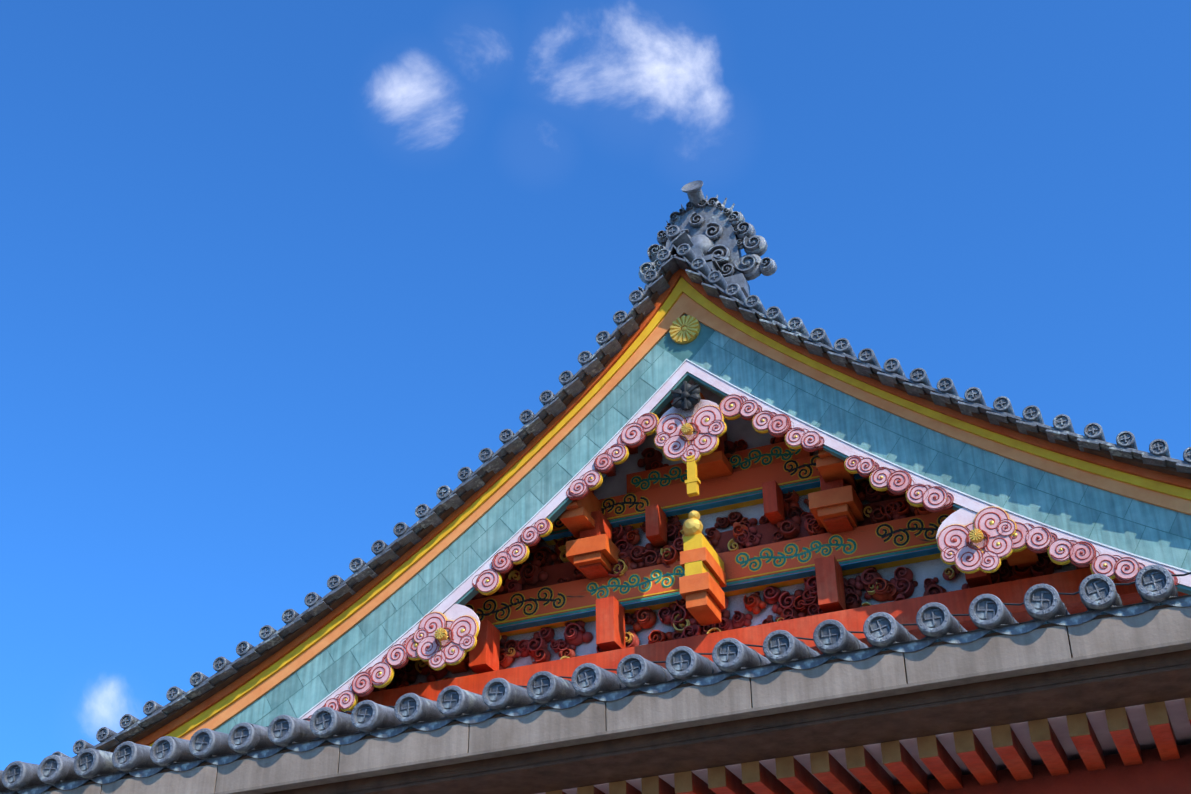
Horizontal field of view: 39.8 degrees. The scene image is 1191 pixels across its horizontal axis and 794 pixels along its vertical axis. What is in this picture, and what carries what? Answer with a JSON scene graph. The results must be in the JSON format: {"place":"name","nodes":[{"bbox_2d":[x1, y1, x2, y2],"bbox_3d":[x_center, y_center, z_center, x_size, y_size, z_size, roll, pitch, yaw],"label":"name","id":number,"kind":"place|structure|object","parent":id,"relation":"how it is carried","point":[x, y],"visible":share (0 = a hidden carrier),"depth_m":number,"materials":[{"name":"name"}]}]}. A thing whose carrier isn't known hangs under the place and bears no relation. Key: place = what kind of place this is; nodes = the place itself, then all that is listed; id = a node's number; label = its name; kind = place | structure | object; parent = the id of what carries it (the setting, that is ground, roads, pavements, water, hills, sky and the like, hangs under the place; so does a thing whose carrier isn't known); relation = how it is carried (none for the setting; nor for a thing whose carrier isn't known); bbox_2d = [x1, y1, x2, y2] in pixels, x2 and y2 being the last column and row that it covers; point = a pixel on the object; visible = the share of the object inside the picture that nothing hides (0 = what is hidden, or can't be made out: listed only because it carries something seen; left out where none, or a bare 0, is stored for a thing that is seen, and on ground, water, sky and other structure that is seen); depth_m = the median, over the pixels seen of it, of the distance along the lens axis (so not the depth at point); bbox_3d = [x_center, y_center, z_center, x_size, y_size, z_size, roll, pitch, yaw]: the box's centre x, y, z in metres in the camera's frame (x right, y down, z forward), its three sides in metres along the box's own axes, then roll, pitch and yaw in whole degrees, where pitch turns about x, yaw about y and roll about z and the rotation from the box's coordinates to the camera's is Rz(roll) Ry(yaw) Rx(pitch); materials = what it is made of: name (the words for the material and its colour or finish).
{"place":"outdoors","nodes":[
{"label":"outdoors","id":0,"kind":"place"},
{"bbox_2d":[205,752,247,764],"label":"roof tile","id":1,"kind":"object","parent":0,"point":[224,759],"visible":0.4,"depth_m":10.61,"materials":[{"name":"grey ceramic"}]},
{"bbox_2d":[326,731,370,744],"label":"roof tile","id":2,"kind":"object","parent":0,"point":[346,739],"visible":0.42,"depth_m":10.33,"materials":[{"name":"grey ceramic"}]},
{"bbox_2d":[411,716,456,730],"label":"roof tile","id":3,"kind":"object","parent":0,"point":[432,725],"visible":0.48,"depth_m":10.14,"materials":[{"name":"grey ceramic"}]},
{"bbox_2d":[454,709,501,723],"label":"roof tile","id":4,"kind":"object","parent":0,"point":[476,718],"visible":0.46,"depth_m":10.05,"materials":[{"name":"grey ceramic"}]},
{"bbox_2d":[0,0,1190,770],"label":"sky","id":5,"kind":"structure","parent":0,"point":[274,274],"materials":[{"name":"blue"}]},
{"bbox_2d":[19,605,1190,793],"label":"eave fascia","id":6,"kind":"structure","parent":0,"point":[1097,663],"depth_m":9.51,"materials":[{"name":"grey wood"}]},
{"bbox_2d":[0,584,1190,791],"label":"roof tiles","id":7,"kind":"object","parent":6,"relation":"on","point":[613,682],"visible":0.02,"depth_m":10.22,"materials":[{"name":"grey ceramic"}]},
{"bbox_2d":[0,789,18,793],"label":"roof tile","id":8,"kind":"object","parent":7,"relation":"attached to","point":[11,792],"visible":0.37,"depth_m":11.16,"materials":[{"name":"grey ceramic"}]},
{"bbox_2d":[2,761,31,790],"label":"round end tile","id":9,"kind":"object","parent":7,"relation":"attached to","point":[16,775],"visible":1,"depth_m":11.14,"materials":[{"name":"grey ceramic"}]},
{"bbox_2d":[17,783,54,793],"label":"roof tile","id":10,"kind":"object","parent":7,"relation":"attached to","point":[37,789],"visible":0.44,"depth_m":11.08,"materials":[{"name":"grey ceramic"}]},
{"bbox_2d":[38,755,68,784],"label":"round end tile","id":11,"kind":"object","parent":7,"relation":"attached to","point":[53,769],"visible":0.98,"depth_m":11.05,"materials":[{"name":"grey ceramic"}]},
{"bbox_2d":[53,777,91,789],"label":"roof tile","id":12,"kind":"object","parent":7,"relation":"attached to","point":[71,785],"visible":0.35,"depth_m":10.99,"materials":[{"name":"grey ceramic"}]},
{"bbox_2d":[73,748,104,778],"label":"round end tile","id":13,"kind":"object","parent":7,"relation":"attached to","point":[89,763],"visible":1,"depth_m":10.95,"materials":[{"name":"grey ceramic"}]},
{"bbox_2d":[90,771,129,783],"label":"roof tile","id":14,"kind":"object","parent":7,"relation":"attached to","point":[108,779],"visible":0.38,"depth_m":10.89,"materials":[{"name":"grey ceramic"}]},
{"bbox_2d":[112,741,142,771],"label":"round end tile","id":15,"kind":"object","parent":7,"relation":"attached to","point":[127,756],"visible":1,"depth_m":10.86,"materials":[{"name":"grey ceramic"}]},
{"bbox_2d":[127,765,168,777],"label":"roof tile","id":16,"kind":"object","parent":7,"relation":"attached to","point":[145,772],"visible":0.42,"depth_m":10.80,"materials":[{"name":"grey ceramic"}]},
{"bbox_2d":[150,736,180,767],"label":"round end tile","id":17,"kind":"object","parent":7,"relation":"attached to","point":[165,751],"visible":0.98,"depth_m":10.78,"materials":[{"name":"grey ceramic"}]},
{"bbox_2d":[166,758,206,770],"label":"roof tile","id":18,"kind":"object","parent":7,"relation":"attached to","point":[185,766],"visible":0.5,"depth_m":10.71,"materials":[{"name":"grey ceramic"}]},
{"bbox_2d":[189,728,220,758],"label":"round end tile","id":19,"kind":"object","parent":7,"relation":"attached to","point":[204,743],"visible":1,"depth_m":10.68,"materials":[{"name":"grey ceramic"}]},
{"bbox_2d":[228,722,259,754],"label":"round end tile","id":20,"kind":"object","parent":7,"relation":"attached to","point":[243,737],"visible":1,"depth_m":10.58,"materials":[{"name":"grey ceramic"}]},
{"bbox_2d":[245,745,287,757],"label":"roof tile","id":21,"kind":"object","parent":7,"relation":"attached to","point":[265,752],"visible":0.42,"depth_m":10.52,"materials":[{"name":"grey ceramic"}]},
{"bbox_2d":[268,715,299,746],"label":"round end tile","id":22,"kind":"object","parent":7,"relation":"attached to","point":[283,730],"visible":1,"depth_m":10.49,"materials":[{"name":"grey ceramic"}]},
{"bbox_2d":[285,737,328,751],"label":"roof tile","id":23,"kind":"object","parent":7,"relation":"attached to","point":[305,746],"visible":0.4,"depth_m":10.42,"materials":[{"name":"grey ceramic"}]},
{"bbox_2d":[310,707,341,738],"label":"round end tile","id":24,"kind":"object","parent":7,"relation":"attached to","point":[325,722],"visible":1,"depth_m":10.40,"materials":[{"name":"grey ceramic"}]},
{"bbox_2d":[351,700,383,732],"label":"round end tile","id":25,"kind":"object","parent":7,"relation":"attached to","point":[367,716],"visible":1,"depth_m":10.29,"materials":[{"name":"grey ceramic"}]},
{"bbox_2d":[368,723,412,737],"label":"roof tile","id":26,"kind":"object","parent":7,"relation":"attached to","point":[389,732],"visible":0.46,"depth_m":10.24,"materials":[{"name":"grey ceramic"}]},
{"bbox_2d":[394,693,426,724],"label":"round end tile","id":27,"kind":"object","parent":7,"relation":"attached to","point":[410,708],"visible":1,"depth_m":10.22,"materials":[{"name":"grey ceramic"}]},
{"bbox_2d":[437,685,469,717],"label":"round end tile","id":28,"kind":"object","parent":7,"relation":"attached to","point":[452,701],"visible":1,"depth_m":10.12,"materials":[{"name":"grey ceramic"}]},
{"bbox_2d":[482,678,515,709],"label":"round end tile","id":29,"kind":"object","parent":7,"relation":"attached to","point":[499,693],"visible":0.98,"depth_m":10.03,"materials":[{"name":"grey ceramic"}]},
{"bbox_2d":[498,702,546,715],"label":"roof tile","id":30,"kind":"object","parent":7,"relation":"attached to","point":[522,710],"visible":0.44,"depth_m":9.96,"materials":[{"name":"grey ceramic"}]},
{"bbox_2d":[527,671,560,703],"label":"round end tile","id":31,"kind":"object","parent":7,"relation":"attached to","point":[543,687],"visible":0.98,"depth_m":9.93,"materials":[{"name":"grey ceramic"}]},
{"bbox_2d":[544,694,593,708],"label":"roof tile","id":32,"kind":"object","parent":7,"relation":"attached to","point":[567,703],"visible":0.46,"depth_m":9.86,"materials":[{"name":"grey ceramic"}]},
{"bbox_2d":[571,663,605,697],"bbox_3d":[-0.046,1.696,9.858,0.194,0.194,0.089,-22,-35,10],"label":"round end tile","id":33,"kind":"object","parent":7,"relation":"attached to","point":[588,679],"visible":0.98,"depth_m":9.83,"materials":[{"name":"grey ceramic"}]},
{"bbox_2d":[590,687,639,700],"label":"roof tile","id":34,"kind":"object","parent":7,"relation":"attached to","point":[614,695],"visible":0.4,"depth_m":9.77,"materials":[{"name":"grey ceramic"}]},
{"bbox_2d":[617,654,650,687],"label":"round end tile","id":35,"kind":"object","parent":7,"relation":"attached to","point":[633,670],"visible":1,"depth_m":9.74,"materials":[{"name":"grey ceramic"}]},
{"bbox_2d":[666,646,699,679],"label":"round end tile","id":36,"kind":"object","parent":7,"relation":"attached to","point":[682,662],"visible":1,"depth_m":9.65,"materials":[{"name":"grey ceramic"}]},
{"bbox_2d":[266,572,1190,726],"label":"beam","id":37,"kind":"structure","parent":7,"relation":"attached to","point":[1130,583],"depth_m":9.67,"materials":[{"name":"red wood"}]},
{"bbox_2d":[712,638,746,672],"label":"round end tile","id":38,"kind":"object","parent":7,"relation":"attached to","point":[729,655],"visible":1,"depth_m":9.55,"materials":[{"name":"grey ceramic"}]},
{"bbox_2d":[733,662,785,677],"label":"roof tile","id":39,"kind":"object","parent":7,"relation":"attached to","point":[760,671],"visible":0.46,"depth_m":9.49,"materials":[{"name":"grey ceramic"}]},
{"bbox_2d":[763,630,797,663],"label":"round end tile","id":40,"kind":"object","parent":7,"relation":"attached to","point":[780,646],"visible":1,"depth_m":9.46,"materials":[{"name":"grey ceramic"}]},
{"bbox_2d":[782,653,836,669],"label":"roof tile","id":41,"kind":"object","parent":7,"relation":"attached to","point":[809,663],"visible":0.48,"depth_m":9.39,"materials":[{"name":"grey ceramic"}]},
{"bbox_2d":[813,619,848,654],"bbox_3d":[1.344,1.371,9.389,0.194,0.194,0.089,-12,-32,18],"label":"round end tile","id":42,"kind":"object","parent":7,"relation":"attached to","point":[830,636],"visible":1,"depth_m":9.36,"materials":[{"name":"grey ceramic"}]},
{"bbox_2d":[537,697,1190,793],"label":"eave rafters","id":43,"kind":"object","parent":7,"relation":"attached to","point":[831,773],"visible":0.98,"depth_m":9.69,"materials":[{"name":"red wood"}]},
{"bbox_2d":[863,612,899,646],"bbox_3d":[1.616,1.316,9.301,0.194,0.194,0.089,-23,-36,9],"label":"round end tile","id":44,"kind":"object","parent":7,"relation":"attached to","point":[880,629],"visible":1,"depth_m":9.27,"materials":[{"name":"grey ceramic"}]},
{"bbox_2d":[885,636,939,652],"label":"roof tile","id":45,"kind":"object","parent":7,"relation":"attached to","point":[911,646],"visible":0.48,"depth_m":9.21,"materials":[{"name":"grey ceramic"}]},
{"bbox_2d":[916,602,952,637],"bbox_3d":[1.897,1.249,9.205,0.194,0.194,0.089,-12,-34,17],"label":"round end tile","id":46,"kind":"object","parent":7,"relation":"attached to","point":[934,619],"visible":0.98,"depth_m":9.18,"materials":[{"name":"grey ceramic"}]},
{"bbox_2d":[937,628,993,643],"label":"roof tile","id":47,"kind":"object","parent":7,"relation":"attached to","point":[965,637],"visible":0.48,"depth_m":9.11,"materials":[{"name":"grey ceramic"}]},
{"bbox_2d":[969,594,1005,629],"bbox_3d":[2.172,1.190,9.113,0.194,0.194,0.089,-2,-29,26],"label":"round end tile","id":48,"kind":"object","parent":7,"relation":"attached to","point":[987,611],"visible":1,"depth_m":9.09,"materials":[{"name":"grey ceramic"}]},
{"bbox_2d":[991,619,1047,634],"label":"roof tile","id":49,"kind":"object","parent":7,"relation":"attached to","point":[1019,628],"visible":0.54,"depth_m":9.02,"materials":[{"name":"grey ceramic"}]},
{"bbox_2d":[1024,584,1061,619],"bbox_3d":[2.450,1.123,9.012,0.194,0.194,0.089,-2,-29,25],"label":"round end tile","id":50,"kind":"object","parent":7,"relation":"attached to","point":[1042,602],"visible":1,"depth_m":8.98,"materials":[{"name":"grey ceramic"}]},
{"bbox_2d":[1046,609,1103,626],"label":"roof tile","id":51,"kind":"object","parent":7,"relation":"attached to","point":[1074,619],"visible":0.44,"depth_m":8.93,"materials":[{"name":"grey ceramic"}]},
{"bbox_2d":[1079,574,1116,610],"bbox_3d":[2.726,1.059,8.921,0.194,0.194,0.089,-21,-35,11],"label":"round end tile","id":52,"kind":"object","parent":7,"relation":"attached to","point":[1097,592],"visible":1,"depth_m":8.89,"materials":[{"name":"grey ceramic"}]},
{"bbox_2d":[1102,600,1160,616],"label":"roof tile","id":53,"kind":"object","parent":7,"relation":"attached to","point":[1132,610],"visible":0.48,"depth_m":8.83,"materials":[{"name":"grey ceramic"}]},
{"bbox_2d":[1135,565,1173,601],"bbox_3d":[3.002,1.000,8.825,0.194,0.194,0.089,-18,-35,16],"label":"round end tile","id":54,"kind":"object","parent":7,"relation":"attached to","point":[1154,583],"visible":0.98,"depth_m":8.80,"materials":[{"name":"grey ceramic"}]},
{"bbox_2d":[1160,595,1190,606],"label":"roof tile","id":55,"kind":"object","parent":7,"relation":"attached to","point":[1183,601],"visible":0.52,"depth_m":8.76,"materials":[{"name":"grey ceramic"}]},
{"bbox_2d":[636,678,687,693],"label":"roof tile","id":56,"kind":"object","parent":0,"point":[663,687],"visible":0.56,"depth_m":9.68,"materials":[{"name":"grey ceramic"}]},
{"bbox_2d":[692,248,720,271],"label":"roof ridge","id":57,"kind":"structure","parent":0,"point":[711,262],"depth_m":20.81,"materials":[{"name":"grey ceramic"}]},
{"bbox_2d":[684,671,735,685],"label":"roof tile","id":58,"kind":"object","parent":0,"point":[712,679],"visible":0.5,"depth_m":9.58,"materials":[{"name":"grey ceramic"}]},
{"bbox_2d":[342,382,1188,714],"bbox_3d":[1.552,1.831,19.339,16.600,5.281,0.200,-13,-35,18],"label":"gable wall","id":59,"kind":"structure","parent":0,"point":[739,428],"depth_m":19.44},
{"bbox_2d":[386,436,1089,689],"bbox_3d":[1.457,1.649,19.148,9.338,2.990,0.352,-13,-35,18],"label":"carved scrollwork","id":60,"kind":"object","parent":59,"relation":"attached to","point":[799,603],"visible":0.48,"depth_m":19.07,"materials":[{"name":"red wood"}]},
{"bbox_2d":[833,646,886,660],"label":"roof tile","id":61,"kind":"object","parent":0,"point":[860,655],"visible":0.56,"depth_m":9.30,"materials":[{"name":"grey ceramic"}]},
{"bbox_2d":[830,744,1190,793],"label":"beam","id":62,"kind":"structure","parent":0,"point":[1153,773],"depth_m":9.77,"materials":[{"name":"red wood"}]},
{"bbox_3d":[2.656,2.672,22.047,16.600,5.644,7.900,-13,-35,18],"label":"roof","id":63,"kind":"object","parent":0,"visible":0},
{"bbox_2d":[540,380,693,541],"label":"gable verge rafters","id":64,"kind":"object","parent":63,"relation":"attached to","point":[612,472],"visible":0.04,"depth_m":20.41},
{"bbox_2d":[307,518,552,720],"bbox_3d":[-1.982,2.649,18.988,3.204,2.195,0.103,-13,-35,18],"label":"gable pendant","id":65,"kind":"object","parent":64,"relation":"attached to","point":[459,624],"visible":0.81,"depth_m":18.87,"materials":[{"name":"pink wood"}]},
{"bbox_2d":[104,253,1190,752],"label":"rake mouldings","id":66,"kind":"object","parent":64,"relation":"attached to","point":[220,703],"visible":0.62,"depth_m":19.42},
{"bbox_2d":[214,314,1190,733],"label":"bargeboard","id":67,"kind":"object","parent":64,"relation":"attached to","point":[1118,522],"visible":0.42,"depth_m":19.04,"materials":[{"name":"teal wood"}]},
{"bbox_2d":[434,315,983,640],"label":"gold medallions","id":68,"kind":"object","parent":67,"relation":"attached to","point":[684,329],"visible":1,"depth_m":19.59,"materials":[{"name":"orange metal"}]},
{"bbox_2d":[299,359,1190,718],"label":"bargeboard edge trim","id":69,"kind":"structure","parent":64,"relation":"attached to","point":[649,405],"depth_m":18.97,"materials":[{"name":"paint"}]},
{"bbox_2d":[566,394,823,500],"bbox_3d":[1.099,0.570,18.828,3.128,1.258,0.104,-13,-35,18],"label":"gable pendant","id":70,"kind":"object","parent":69,"relation":"attached to","point":[703,418],"visible":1,"depth_m":18.88,"materials":[{"name":"pink wood"}]},
{"bbox_2d":[671,381,700,410],"bbox_3d":[1.048,-0.013,19.087,0.354,0.380,0.110,-13,-35,18],"label":"flower ornament","id":71,"kind":"object","parent":70,"relation":"attached to","point":[686,396],"visible":1,"depth_m":19.05,"materials":[{"name":"black metal"}]},
{"bbox_2d":[844,455,1178,588],"bbox_3d":[4.189,1.245,16.910,3.165,2.182,0.103,-13,-35,18],"label":"gable pendant","id":72,"kind":"object","parent":64,"relation":"attached to","point":[1005,536],"visible":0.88,"depth_m":16.82,"materials":[{"name":"pink wood"}]},
{"bbox_2d":[52,225,1190,757],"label":"verge tiles","id":73,"kind":"object","parent":63,"relation":"on","point":[840,351],"visible":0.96,"depth_m":19.38,"materials":[{"name":"grey ceramic"}]},
{"bbox_2d":[638,180,776,297],"bbox_3d":[1.355,-1.989,21.323,1.940,1.895,0.555,-13,-35,18],"label":"ridge-end ornament","id":74,"kind":"object","parent":63,"relation":"on","point":[724,237],"visible":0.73,"depth_m":21.20,"materials":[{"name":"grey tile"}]}
]}

